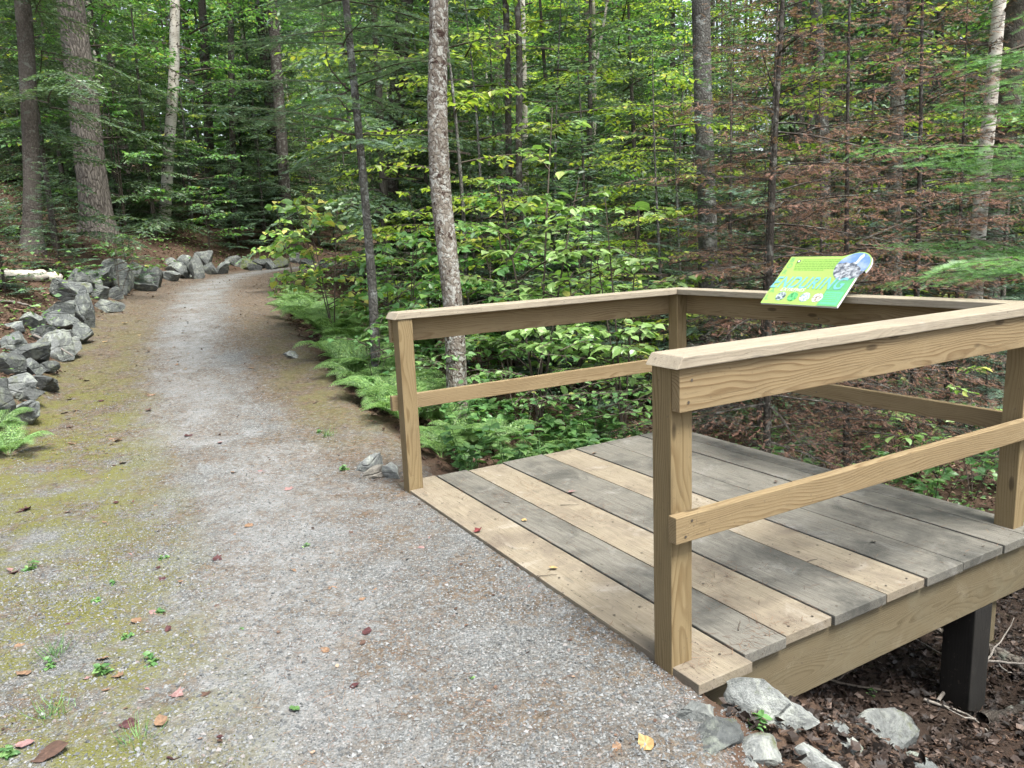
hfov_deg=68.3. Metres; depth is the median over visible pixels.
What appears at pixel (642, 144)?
hemlock tree
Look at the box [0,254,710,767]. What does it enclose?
path
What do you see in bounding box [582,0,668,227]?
spruce tree
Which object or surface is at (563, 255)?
shrub
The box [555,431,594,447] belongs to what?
woodland herb
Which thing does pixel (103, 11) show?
maple sapling
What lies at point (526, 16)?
broadleaf tree
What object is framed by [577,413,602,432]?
woodland herb
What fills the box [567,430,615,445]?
woodland herb
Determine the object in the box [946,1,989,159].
broadleaf tree
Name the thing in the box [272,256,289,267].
boulder
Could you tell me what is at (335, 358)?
fern
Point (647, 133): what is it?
spruce tree
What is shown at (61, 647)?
grass tuft
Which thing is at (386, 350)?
shrub
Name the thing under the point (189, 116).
beech tree
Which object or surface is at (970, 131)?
beech tree
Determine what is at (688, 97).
beech tree
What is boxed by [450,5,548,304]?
hemlock tree
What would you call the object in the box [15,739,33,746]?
fallen leaf
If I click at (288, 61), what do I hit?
broadleaf tree
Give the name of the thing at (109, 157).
hemlock tree
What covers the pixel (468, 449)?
woodland herb
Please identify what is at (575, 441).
woodland herb
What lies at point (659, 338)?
shrub
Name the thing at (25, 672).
fallen leaf
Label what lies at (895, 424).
woodland herb
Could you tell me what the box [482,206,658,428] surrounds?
shrub
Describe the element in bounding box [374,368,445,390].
fern
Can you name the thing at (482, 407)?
woodland herb
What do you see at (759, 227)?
fir sapling
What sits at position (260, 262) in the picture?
boulder
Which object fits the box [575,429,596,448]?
woodland herb
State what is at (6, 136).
hemlock sapling
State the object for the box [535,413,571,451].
woodland herb
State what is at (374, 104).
hemlock tree
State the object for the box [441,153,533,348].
fir sapling
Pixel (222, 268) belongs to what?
boulder
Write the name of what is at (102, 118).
hemlock tree
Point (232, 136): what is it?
spruce tree
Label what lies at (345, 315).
fern
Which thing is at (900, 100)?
tree
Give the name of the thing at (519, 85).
spruce tree
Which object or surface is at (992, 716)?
fallen branch
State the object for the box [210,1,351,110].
broadleaf tree
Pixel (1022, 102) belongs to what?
hemlock tree
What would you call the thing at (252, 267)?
boulder
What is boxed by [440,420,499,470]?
woodland herb
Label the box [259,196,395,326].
shrub
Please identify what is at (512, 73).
spruce tree
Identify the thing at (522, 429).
woodland herb
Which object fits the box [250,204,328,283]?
shrub
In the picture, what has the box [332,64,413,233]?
hemlock tree
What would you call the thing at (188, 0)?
sky
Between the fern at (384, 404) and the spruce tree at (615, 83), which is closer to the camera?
the fern at (384, 404)
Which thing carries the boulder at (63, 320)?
on the ground at (196, 245)
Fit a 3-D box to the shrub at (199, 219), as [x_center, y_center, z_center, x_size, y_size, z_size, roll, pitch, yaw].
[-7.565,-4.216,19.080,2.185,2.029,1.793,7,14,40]
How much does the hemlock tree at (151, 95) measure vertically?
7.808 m
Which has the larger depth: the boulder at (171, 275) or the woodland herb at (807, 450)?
the boulder at (171, 275)
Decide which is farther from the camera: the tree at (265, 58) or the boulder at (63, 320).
the tree at (265, 58)
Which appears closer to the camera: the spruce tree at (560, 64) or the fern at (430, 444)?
the fern at (430, 444)
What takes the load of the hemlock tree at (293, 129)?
on the ground at (196, 245)
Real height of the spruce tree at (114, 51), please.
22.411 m
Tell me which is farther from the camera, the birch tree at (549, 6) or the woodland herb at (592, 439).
the birch tree at (549, 6)
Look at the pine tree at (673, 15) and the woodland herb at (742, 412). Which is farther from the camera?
the pine tree at (673, 15)
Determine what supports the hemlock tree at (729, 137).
on the ground at (196, 245)
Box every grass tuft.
[25,680,81,724]
[32,627,75,662]
[106,706,169,753]
[322,428,337,437]
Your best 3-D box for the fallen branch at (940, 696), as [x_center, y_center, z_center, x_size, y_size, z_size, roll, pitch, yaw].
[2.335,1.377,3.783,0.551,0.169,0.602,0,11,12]
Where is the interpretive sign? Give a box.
[761,252,872,307]
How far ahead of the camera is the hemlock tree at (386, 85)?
27.71 m
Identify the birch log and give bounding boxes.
[0,269,62,281]
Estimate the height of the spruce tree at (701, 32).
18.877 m
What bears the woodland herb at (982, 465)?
on the ground at (196, 245)
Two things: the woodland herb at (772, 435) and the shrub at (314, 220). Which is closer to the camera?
the woodland herb at (772, 435)
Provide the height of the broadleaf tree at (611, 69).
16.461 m
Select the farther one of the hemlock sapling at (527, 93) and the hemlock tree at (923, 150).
the hemlock tree at (923, 150)
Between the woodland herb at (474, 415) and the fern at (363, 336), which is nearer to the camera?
the woodland herb at (474, 415)
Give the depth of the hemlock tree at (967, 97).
34.63 m
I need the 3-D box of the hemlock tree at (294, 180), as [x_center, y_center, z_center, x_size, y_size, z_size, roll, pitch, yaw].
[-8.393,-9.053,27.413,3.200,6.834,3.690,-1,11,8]
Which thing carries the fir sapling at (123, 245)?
on the ground at (196, 245)
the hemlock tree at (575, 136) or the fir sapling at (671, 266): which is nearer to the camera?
the fir sapling at (671, 266)
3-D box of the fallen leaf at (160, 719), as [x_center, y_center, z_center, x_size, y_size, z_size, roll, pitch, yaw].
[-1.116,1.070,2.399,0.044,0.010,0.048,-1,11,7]
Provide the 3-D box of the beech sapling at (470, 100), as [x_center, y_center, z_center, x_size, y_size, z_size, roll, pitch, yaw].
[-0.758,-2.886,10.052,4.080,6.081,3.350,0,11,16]
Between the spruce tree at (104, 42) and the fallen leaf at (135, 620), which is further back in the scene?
the spruce tree at (104, 42)
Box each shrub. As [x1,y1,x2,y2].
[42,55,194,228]
[85,233,167,289]
[172,174,253,249]
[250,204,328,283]
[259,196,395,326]
[320,315,426,375]
[326,233,436,346]
[340,186,498,353]
[344,225,494,336]
[390,336,507,384]
[414,255,556,398]
[417,176,594,378]
[422,101,668,436]
[458,336,609,444]
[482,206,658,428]
[502,378,651,433]
[542,196,717,438]
[585,319,668,416]
[612,313,749,373]
[771,323,860,421]
[808,323,906,390]
[821,375,984,451]
[861,436,998,502]
[863,365,1002,499]
[906,287,992,384]
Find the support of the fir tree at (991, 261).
on the ground at (196, 245)
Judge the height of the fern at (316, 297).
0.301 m
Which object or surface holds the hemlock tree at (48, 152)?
on the ground at (196, 245)
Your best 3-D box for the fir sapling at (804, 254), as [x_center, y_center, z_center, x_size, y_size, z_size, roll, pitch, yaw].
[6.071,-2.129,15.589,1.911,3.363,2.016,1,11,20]
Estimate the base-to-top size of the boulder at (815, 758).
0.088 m
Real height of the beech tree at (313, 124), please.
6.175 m
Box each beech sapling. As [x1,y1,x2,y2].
[254,57,368,244]
[274,0,613,366]
[331,0,586,303]
[430,0,692,360]
[539,36,775,350]
[595,82,774,340]
[665,54,875,335]
[694,38,880,323]
[785,27,973,294]
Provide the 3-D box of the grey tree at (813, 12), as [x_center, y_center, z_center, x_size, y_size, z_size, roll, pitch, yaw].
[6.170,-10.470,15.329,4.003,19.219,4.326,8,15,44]
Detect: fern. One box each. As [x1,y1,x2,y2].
[0,406,35,426]
[0,421,53,454]
[264,295,335,323]
[267,286,323,303]
[269,285,316,295]
[281,294,344,308]
[284,294,329,304]
[288,308,362,338]
[292,324,387,355]
[304,324,365,338]
[308,311,357,324]
[310,304,350,317]
[313,339,394,377]
[318,350,393,371]
[321,324,388,350]
[331,370,445,396]
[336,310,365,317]
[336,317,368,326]
[338,352,427,376]
[339,371,441,412]
[345,373,427,389]
[348,361,395,383]
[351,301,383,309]
[360,384,436,418]
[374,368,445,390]
[378,381,468,422]
[387,337,444,352]
[388,367,436,376]
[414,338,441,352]
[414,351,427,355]
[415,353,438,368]
[419,410,483,445]
[420,430,469,457]
[427,417,518,444]
[456,419,539,449]
[492,443,559,461]
[516,425,597,452]
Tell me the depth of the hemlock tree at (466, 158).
32.88 m
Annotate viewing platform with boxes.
[385,287,1023,715]
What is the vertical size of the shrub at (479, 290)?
1.786 m
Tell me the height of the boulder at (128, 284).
0.647 m
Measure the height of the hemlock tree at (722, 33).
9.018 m
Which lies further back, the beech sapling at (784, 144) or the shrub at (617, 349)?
the beech sapling at (784, 144)
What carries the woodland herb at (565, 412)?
on the ground at (196, 245)
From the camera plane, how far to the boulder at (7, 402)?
5.91 m
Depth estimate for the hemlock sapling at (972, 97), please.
13.13 m
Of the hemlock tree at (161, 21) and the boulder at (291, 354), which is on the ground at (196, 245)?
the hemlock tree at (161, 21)
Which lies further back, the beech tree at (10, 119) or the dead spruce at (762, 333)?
the beech tree at (10, 119)
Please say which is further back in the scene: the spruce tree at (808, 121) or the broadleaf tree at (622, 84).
the broadleaf tree at (622, 84)
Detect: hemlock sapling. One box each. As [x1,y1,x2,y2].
[0,0,151,249]
[95,0,223,239]
[193,0,340,231]
[361,0,505,306]
[463,0,668,387]
[563,0,733,346]
[866,4,1023,364]
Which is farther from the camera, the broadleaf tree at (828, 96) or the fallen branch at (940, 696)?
the broadleaf tree at (828, 96)
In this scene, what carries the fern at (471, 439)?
on the ground at (196, 245)
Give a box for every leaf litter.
[713,588,1023,767]
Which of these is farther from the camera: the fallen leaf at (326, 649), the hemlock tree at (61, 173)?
the hemlock tree at (61, 173)
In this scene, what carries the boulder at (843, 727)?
on the ground at (196, 245)
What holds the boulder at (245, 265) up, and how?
on the ground at (196, 245)
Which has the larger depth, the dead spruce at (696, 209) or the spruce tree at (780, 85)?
the spruce tree at (780, 85)
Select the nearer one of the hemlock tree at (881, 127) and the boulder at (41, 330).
the boulder at (41, 330)
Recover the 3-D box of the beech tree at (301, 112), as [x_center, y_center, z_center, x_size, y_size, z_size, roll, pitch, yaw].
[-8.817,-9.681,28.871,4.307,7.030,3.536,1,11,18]
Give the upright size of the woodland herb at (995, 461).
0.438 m
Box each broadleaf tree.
[0,8,50,30]
[6,0,214,188]
[115,2,220,163]
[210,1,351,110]
[211,0,311,129]
[235,3,342,138]
[292,2,413,205]
[339,7,418,126]
[409,0,630,268]
[452,0,529,221]
[456,0,598,158]
[531,7,648,218]
[569,0,668,172]
[602,0,793,115]
[638,0,726,132]
[661,0,761,122]
[665,0,788,222]
[712,0,807,191]
[768,14,878,142]
[780,0,917,171]
[855,0,952,135]
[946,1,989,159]
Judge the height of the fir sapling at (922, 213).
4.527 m
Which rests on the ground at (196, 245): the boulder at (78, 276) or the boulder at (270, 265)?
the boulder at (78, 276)
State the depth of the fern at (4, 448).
5.58 m
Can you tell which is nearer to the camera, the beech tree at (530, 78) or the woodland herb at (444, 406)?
the woodland herb at (444, 406)
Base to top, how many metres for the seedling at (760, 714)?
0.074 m
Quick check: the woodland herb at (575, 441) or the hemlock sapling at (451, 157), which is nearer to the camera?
the woodland herb at (575, 441)
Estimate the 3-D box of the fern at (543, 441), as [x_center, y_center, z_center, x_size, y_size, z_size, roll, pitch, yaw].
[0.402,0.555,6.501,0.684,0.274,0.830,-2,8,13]
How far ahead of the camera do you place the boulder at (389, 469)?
4.86 m
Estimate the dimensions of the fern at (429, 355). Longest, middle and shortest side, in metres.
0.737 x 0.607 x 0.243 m
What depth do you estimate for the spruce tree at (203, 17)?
22.59 m
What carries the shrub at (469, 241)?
on the ground at (196, 245)
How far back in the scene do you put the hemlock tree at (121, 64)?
32.14 m
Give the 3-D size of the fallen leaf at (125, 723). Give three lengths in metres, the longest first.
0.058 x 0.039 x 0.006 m
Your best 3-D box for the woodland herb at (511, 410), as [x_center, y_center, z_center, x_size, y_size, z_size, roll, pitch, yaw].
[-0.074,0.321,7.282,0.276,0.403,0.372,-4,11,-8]
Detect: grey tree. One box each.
[810,0,830,324]
[828,0,837,215]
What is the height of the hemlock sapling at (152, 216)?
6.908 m
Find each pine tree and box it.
[56,0,119,243]
[93,0,163,191]
[456,0,543,227]
[627,0,720,206]
[808,2,875,233]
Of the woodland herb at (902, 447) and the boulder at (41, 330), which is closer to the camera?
the woodland herb at (902, 447)
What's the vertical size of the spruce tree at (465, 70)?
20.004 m
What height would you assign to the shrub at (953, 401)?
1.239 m
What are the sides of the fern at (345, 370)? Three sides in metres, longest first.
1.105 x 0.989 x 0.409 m
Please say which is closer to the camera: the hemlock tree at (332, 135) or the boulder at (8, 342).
the boulder at (8, 342)
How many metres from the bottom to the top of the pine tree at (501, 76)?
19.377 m
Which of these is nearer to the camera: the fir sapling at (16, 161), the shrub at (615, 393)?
the shrub at (615, 393)
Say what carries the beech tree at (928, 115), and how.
on the ground at (196, 245)
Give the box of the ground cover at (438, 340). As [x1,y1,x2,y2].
[0,160,1023,510]
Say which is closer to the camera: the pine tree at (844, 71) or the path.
the path
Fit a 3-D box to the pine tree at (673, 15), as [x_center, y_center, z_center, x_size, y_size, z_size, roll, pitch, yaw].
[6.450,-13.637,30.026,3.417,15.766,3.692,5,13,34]
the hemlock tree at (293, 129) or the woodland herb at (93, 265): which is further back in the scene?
the hemlock tree at (293, 129)
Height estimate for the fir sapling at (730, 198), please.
5.211 m
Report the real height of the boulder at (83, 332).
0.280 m
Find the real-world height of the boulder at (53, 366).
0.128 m
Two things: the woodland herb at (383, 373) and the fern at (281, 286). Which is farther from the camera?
the fern at (281, 286)
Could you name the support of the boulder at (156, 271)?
on the ground at (196, 245)
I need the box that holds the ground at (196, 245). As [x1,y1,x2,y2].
[0,145,1023,767]
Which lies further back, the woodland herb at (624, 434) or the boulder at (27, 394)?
the woodland herb at (624, 434)
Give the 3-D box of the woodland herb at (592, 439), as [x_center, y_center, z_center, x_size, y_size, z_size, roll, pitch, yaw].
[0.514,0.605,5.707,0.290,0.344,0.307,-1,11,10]
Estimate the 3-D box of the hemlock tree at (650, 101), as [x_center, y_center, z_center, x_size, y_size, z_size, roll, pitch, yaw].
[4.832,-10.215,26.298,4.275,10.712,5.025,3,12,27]
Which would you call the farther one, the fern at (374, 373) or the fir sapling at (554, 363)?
the fir sapling at (554, 363)
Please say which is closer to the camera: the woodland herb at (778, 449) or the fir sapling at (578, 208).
the woodland herb at (778, 449)
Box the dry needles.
[0,272,1023,767]
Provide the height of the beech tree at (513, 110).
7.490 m
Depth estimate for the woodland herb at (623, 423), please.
6.84 m
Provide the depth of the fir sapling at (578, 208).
16.32 m
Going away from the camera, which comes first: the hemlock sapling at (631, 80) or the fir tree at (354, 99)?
the fir tree at (354, 99)
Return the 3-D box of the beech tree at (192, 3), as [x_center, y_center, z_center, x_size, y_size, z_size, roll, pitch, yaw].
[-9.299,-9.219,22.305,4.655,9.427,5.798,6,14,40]
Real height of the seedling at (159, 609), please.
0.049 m
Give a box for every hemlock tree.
[0,0,177,255]
[0,1,137,200]
[0,15,48,157]
[2,0,141,192]
[12,3,73,181]
[39,10,137,165]
[45,0,190,223]
[94,4,164,164]
[103,0,183,187]
[113,0,237,190]
[119,9,204,183]
[126,0,305,216]
[176,1,266,197]
[181,0,321,230]
[196,1,372,221]
[222,6,303,196]
[235,0,524,307]
[248,51,321,219]
[260,54,324,195]
[289,2,370,220]
[298,59,368,203]
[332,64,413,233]
[336,0,532,302]
[341,19,412,224]
[343,35,410,208]
[406,44,469,220]
[411,25,493,227]
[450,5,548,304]
[454,75,492,221]
[476,0,697,403]
[500,9,628,234]
[541,63,609,229]
[598,0,696,226]
[598,1,697,229]
[645,6,727,224]
[647,2,753,232]
[677,0,786,222]
[716,59,758,219]
[718,46,776,220]
[734,2,808,220]
[758,1,869,234]
[775,0,914,273]
[780,18,882,294]
[789,0,927,251]
[856,0,939,241]
[879,33,957,245]
[903,5,1023,282]
[914,86,1023,364]
[940,0,990,222]
[948,30,1014,243]
[955,97,1023,255]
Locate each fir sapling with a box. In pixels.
[0,9,58,180]
[0,186,46,294]
[14,147,101,274]
[108,205,157,283]
[141,49,237,224]
[202,144,268,248]
[233,127,297,246]
[304,150,359,250]
[321,81,423,287]
[337,98,415,271]
[402,158,432,263]
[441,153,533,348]
[463,172,573,371]
[466,43,666,412]
[513,187,598,393]
[529,75,608,260]
[546,140,621,287]
[615,197,721,409]
[623,37,835,423]
[629,148,696,332]
[642,198,687,284]
[680,180,725,285]
[688,121,810,402]
[717,142,787,289]
[725,159,812,336]
[758,150,815,263]
[777,202,837,331]
[804,114,983,386]
[880,138,965,294]
[880,196,1005,406]
[897,137,1023,434]
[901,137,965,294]
[927,124,1023,368]
[936,276,1020,463]
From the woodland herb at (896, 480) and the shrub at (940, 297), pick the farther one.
the shrub at (940, 297)
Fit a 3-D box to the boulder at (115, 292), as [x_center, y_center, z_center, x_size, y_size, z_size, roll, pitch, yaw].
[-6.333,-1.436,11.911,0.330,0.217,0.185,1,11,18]
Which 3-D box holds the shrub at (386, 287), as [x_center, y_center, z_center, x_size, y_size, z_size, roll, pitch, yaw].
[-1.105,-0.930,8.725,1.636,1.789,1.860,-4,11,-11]
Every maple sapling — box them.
[0,0,216,173]
[60,0,268,227]
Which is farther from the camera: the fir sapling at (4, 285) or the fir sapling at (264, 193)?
the fir sapling at (264, 193)
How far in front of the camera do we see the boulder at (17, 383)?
6.45 m
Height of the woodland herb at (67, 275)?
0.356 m
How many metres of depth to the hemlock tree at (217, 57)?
28.76 m
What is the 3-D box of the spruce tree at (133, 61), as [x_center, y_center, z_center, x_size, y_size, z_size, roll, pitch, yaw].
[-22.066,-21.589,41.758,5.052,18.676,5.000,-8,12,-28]
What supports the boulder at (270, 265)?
on the path
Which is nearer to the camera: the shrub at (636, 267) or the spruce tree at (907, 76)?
the shrub at (636, 267)
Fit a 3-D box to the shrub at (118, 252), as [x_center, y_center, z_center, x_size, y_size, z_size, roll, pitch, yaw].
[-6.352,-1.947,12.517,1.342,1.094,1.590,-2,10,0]
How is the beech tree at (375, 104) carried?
on the ground at (196, 245)
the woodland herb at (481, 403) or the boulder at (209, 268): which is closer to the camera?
the woodland herb at (481, 403)
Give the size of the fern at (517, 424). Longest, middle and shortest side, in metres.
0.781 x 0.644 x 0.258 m
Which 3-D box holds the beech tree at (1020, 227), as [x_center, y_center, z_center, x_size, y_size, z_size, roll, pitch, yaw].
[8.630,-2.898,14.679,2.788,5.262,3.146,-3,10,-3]
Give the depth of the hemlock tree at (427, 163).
32.60 m
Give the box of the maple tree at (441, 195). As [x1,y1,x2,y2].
[427,0,467,421]
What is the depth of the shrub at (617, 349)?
6.97 m
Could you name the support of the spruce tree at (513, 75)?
on the ground at (196, 245)
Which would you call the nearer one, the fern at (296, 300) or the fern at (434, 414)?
the fern at (434, 414)
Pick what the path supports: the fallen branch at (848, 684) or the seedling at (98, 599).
the seedling at (98, 599)
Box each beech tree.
[0,17,43,159]
[0,18,18,127]
[86,0,302,215]
[102,28,214,220]
[123,2,226,176]
[183,56,299,188]
[237,50,330,180]
[241,40,376,211]
[282,12,382,190]
[285,54,407,237]
[293,0,515,302]
[318,99,377,205]
[337,46,423,218]
[451,56,563,212]
[456,43,544,193]
[460,107,514,190]
[485,0,685,259]
[490,42,581,230]
[583,52,690,229]
[618,0,736,234]
[637,27,757,220]
[861,10,968,226]
[863,5,1023,233]
[904,94,1023,292]
[907,65,964,213]
[940,64,1023,214]
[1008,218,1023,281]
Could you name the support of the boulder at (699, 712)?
on the ground at (196, 245)
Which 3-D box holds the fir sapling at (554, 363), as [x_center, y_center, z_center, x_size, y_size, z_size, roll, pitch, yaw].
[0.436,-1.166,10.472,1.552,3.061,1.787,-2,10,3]
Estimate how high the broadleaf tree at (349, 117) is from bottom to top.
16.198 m
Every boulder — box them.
[0,331,27,351]
[0,352,26,374]
[0,377,15,416]
[4,320,25,331]
[4,400,39,424]
[8,372,37,399]
[10,342,50,363]
[18,388,45,401]
[19,311,47,328]
[24,357,45,374]
[30,325,55,339]
[33,375,59,390]
[36,329,74,361]
[40,360,60,372]
[41,301,75,316]
[44,310,80,329]
[49,278,93,301]
[67,268,94,285]
[71,322,93,343]
[72,336,82,354]
[74,285,94,327]
[81,268,102,284]
[91,282,109,299]
[94,299,124,312]
[97,265,113,286]
[101,258,133,294]
[109,286,123,299]
[130,262,142,277]
[133,279,157,290]
[139,266,162,287]
[141,275,153,283]
[162,271,180,280]
[165,257,176,264]
[165,262,189,278]
[176,254,191,265]
[187,253,204,278]
[194,250,212,265]
[203,262,216,274]
[216,260,229,273]
[225,255,241,266]
[240,258,256,269]
[248,263,261,270]
[252,258,271,267]
[265,261,277,268]
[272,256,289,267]
[283,351,298,357]
[289,252,299,262]
[298,259,315,267]
[319,259,328,267]
[357,453,382,471]
[362,464,384,478]
[382,462,399,478]
[675,701,713,722]
[697,716,743,756]
[721,677,819,733]
[742,732,781,767]
[745,757,757,767]
[791,742,842,767]
[826,719,849,734]
[840,737,862,755]
[856,707,919,750]
[906,750,938,767]
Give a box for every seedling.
[0,744,20,760]
[21,559,39,571]
[43,656,56,670]
[91,597,100,602]
[92,663,114,675]
[121,632,134,639]
[143,651,158,667]
[156,607,165,613]
[339,464,349,470]
[747,709,772,731]
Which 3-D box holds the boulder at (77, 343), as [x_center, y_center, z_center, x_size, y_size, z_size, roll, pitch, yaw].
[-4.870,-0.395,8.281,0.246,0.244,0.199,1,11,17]
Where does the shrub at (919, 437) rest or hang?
on the ground at (196, 245)
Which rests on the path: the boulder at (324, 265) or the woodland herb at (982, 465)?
the boulder at (324, 265)
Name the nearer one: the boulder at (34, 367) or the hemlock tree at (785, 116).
the boulder at (34, 367)
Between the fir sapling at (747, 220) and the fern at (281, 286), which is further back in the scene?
the fir sapling at (747, 220)
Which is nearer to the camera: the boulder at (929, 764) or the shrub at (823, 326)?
the boulder at (929, 764)
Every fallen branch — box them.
[0,299,35,307]
[33,334,73,356]
[829,668,893,691]
[915,618,1023,702]
[923,698,987,731]
[934,628,1023,671]
[976,701,1023,723]
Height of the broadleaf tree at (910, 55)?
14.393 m
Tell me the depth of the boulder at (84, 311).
9.72 m
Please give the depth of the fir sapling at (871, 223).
11.92 m
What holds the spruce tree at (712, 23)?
on the ground at (196, 245)
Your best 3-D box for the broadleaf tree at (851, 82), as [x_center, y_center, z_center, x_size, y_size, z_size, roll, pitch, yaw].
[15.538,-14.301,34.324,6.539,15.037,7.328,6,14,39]
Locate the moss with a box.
[0,365,273,767]
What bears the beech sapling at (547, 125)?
on the ground at (196, 245)
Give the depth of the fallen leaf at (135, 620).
3.08 m
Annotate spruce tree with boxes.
[0,0,134,154]
[0,5,96,168]
[92,8,129,114]
[94,16,129,117]
[95,1,165,147]
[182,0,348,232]
[198,0,214,215]
[227,0,239,228]
[267,0,295,246]
[330,0,545,257]
[337,9,415,190]
[412,0,491,193]
[463,6,543,216]
[465,1,550,216]
[502,0,514,335]
[514,0,527,364]
[529,0,650,233]
[535,1,603,204]
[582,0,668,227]
[583,3,640,224]
[600,2,692,230]
[666,0,748,193]
[692,0,718,409]
[715,0,773,196]
[737,0,910,262]
[738,0,808,217]
[755,0,928,232]
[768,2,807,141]
[781,0,875,178]
[783,0,986,292]
[792,0,804,247]
[844,0,990,268]
[886,0,971,219]
[940,0,1021,203]
[941,8,988,204]
[943,1,1023,251]
[979,0,1023,399]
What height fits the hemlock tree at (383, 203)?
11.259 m
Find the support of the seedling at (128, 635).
on the path
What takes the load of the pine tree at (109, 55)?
on the ground at (196, 245)
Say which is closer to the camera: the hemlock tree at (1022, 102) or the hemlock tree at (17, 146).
the hemlock tree at (1022, 102)
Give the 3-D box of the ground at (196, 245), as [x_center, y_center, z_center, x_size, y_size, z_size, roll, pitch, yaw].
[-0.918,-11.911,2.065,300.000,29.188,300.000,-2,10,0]
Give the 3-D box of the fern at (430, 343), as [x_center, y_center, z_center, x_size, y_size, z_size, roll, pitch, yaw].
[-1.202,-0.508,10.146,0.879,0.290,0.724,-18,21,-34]
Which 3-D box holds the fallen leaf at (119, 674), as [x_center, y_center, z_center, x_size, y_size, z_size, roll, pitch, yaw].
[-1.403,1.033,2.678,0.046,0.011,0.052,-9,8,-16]
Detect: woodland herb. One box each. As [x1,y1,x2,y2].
[56,263,83,276]
[88,264,103,281]
[363,371,391,393]
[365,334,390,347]
[439,398,478,423]
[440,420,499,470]
[442,443,487,470]
[444,413,476,442]
[445,403,485,422]
[468,401,484,416]
[469,377,491,410]
[473,410,491,439]
[477,398,512,435]
[483,398,514,425]
[483,428,532,464]
[484,444,519,463]
[492,399,516,422]
[505,413,527,443]
[511,415,532,430]
[511,424,559,455]
[514,430,540,457]
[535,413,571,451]
[538,400,574,428]
[541,417,586,445]
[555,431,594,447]
[556,406,599,440]
[558,433,599,448]
[562,406,593,424]
[563,438,598,450]
[564,408,596,435]
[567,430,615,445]
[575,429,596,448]
[576,404,609,433]
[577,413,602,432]
[590,411,618,434]
[594,411,630,442]
[602,424,631,441]
[603,422,621,438]
[607,419,651,439]
[627,416,643,435]
[730,407,754,426]
[751,433,780,452]
[752,426,779,444]
[764,446,785,453]
[783,440,817,461]
[789,440,818,459]
[797,425,842,464]
[803,458,842,469]
[861,437,884,456]
[868,422,900,447]
[873,449,904,487]
[896,441,925,476]
[903,469,958,498]
[914,427,947,447]
[968,453,991,477]
[988,448,998,481]
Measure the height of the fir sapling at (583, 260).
5.037 m
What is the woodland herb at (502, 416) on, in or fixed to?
on the ground at (196, 245)
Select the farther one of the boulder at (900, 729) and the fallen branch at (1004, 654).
the fallen branch at (1004, 654)
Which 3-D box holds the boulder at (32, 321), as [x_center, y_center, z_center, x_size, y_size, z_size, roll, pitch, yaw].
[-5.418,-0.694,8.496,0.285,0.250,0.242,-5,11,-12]
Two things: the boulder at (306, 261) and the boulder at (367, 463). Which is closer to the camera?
the boulder at (367, 463)
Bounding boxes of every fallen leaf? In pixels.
[14,643,24,647]
[15,506,30,512]
[15,670,30,674]
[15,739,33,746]
[30,740,68,761]
[110,671,123,677]
[119,717,136,727]
[131,617,141,622]
[154,714,167,724]
[165,625,170,631]
[168,687,184,696]
[210,554,221,560]
[289,705,299,709]
[321,647,329,651]
[349,682,358,687]
[362,627,371,633]
[612,741,620,750]
[638,733,653,749]
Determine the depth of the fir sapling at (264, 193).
20.52 m
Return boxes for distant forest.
[0,0,991,207]
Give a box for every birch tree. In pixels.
[90,0,299,233]
[474,0,688,272]
[500,0,756,205]
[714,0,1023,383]
[781,0,1023,406]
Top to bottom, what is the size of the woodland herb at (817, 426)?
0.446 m
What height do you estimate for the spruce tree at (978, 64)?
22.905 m
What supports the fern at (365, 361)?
on the ground at (196, 245)
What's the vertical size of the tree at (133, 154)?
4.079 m
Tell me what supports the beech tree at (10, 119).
on the ground at (196, 245)
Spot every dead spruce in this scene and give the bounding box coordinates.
[587,0,972,500]
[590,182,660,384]
[642,1,793,376]
[644,0,873,450]
[721,0,1005,489]
[740,45,897,427]
[762,0,1023,463]
[833,0,1023,441]
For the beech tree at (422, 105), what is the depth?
14.08 m
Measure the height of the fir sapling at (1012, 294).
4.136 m
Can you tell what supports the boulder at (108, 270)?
on the ground at (196, 245)
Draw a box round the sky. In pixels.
[97,0,961,157]
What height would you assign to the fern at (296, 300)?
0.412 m
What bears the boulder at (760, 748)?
on the ground at (196, 245)
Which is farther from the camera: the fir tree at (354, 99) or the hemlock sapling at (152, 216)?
the hemlock sapling at (152, 216)
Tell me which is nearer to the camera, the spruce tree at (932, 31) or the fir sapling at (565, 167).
the fir sapling at (565, 167)
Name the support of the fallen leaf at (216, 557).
on the path
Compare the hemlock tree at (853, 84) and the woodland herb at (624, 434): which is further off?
the hemlock tree at (853, 84)
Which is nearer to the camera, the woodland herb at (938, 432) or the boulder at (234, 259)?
the woodland herb at (938, 432)
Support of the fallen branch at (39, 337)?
on the boulder at (59, 339)
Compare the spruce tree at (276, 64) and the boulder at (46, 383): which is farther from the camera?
the spruce tree at (276, 64)
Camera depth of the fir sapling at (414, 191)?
18.66 m
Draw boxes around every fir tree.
[182,0,488,366]
[843,10,1023,292]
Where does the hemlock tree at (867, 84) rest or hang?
on the ground at (196, 245)
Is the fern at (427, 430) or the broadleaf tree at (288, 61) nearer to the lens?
the fern at (427, 430)

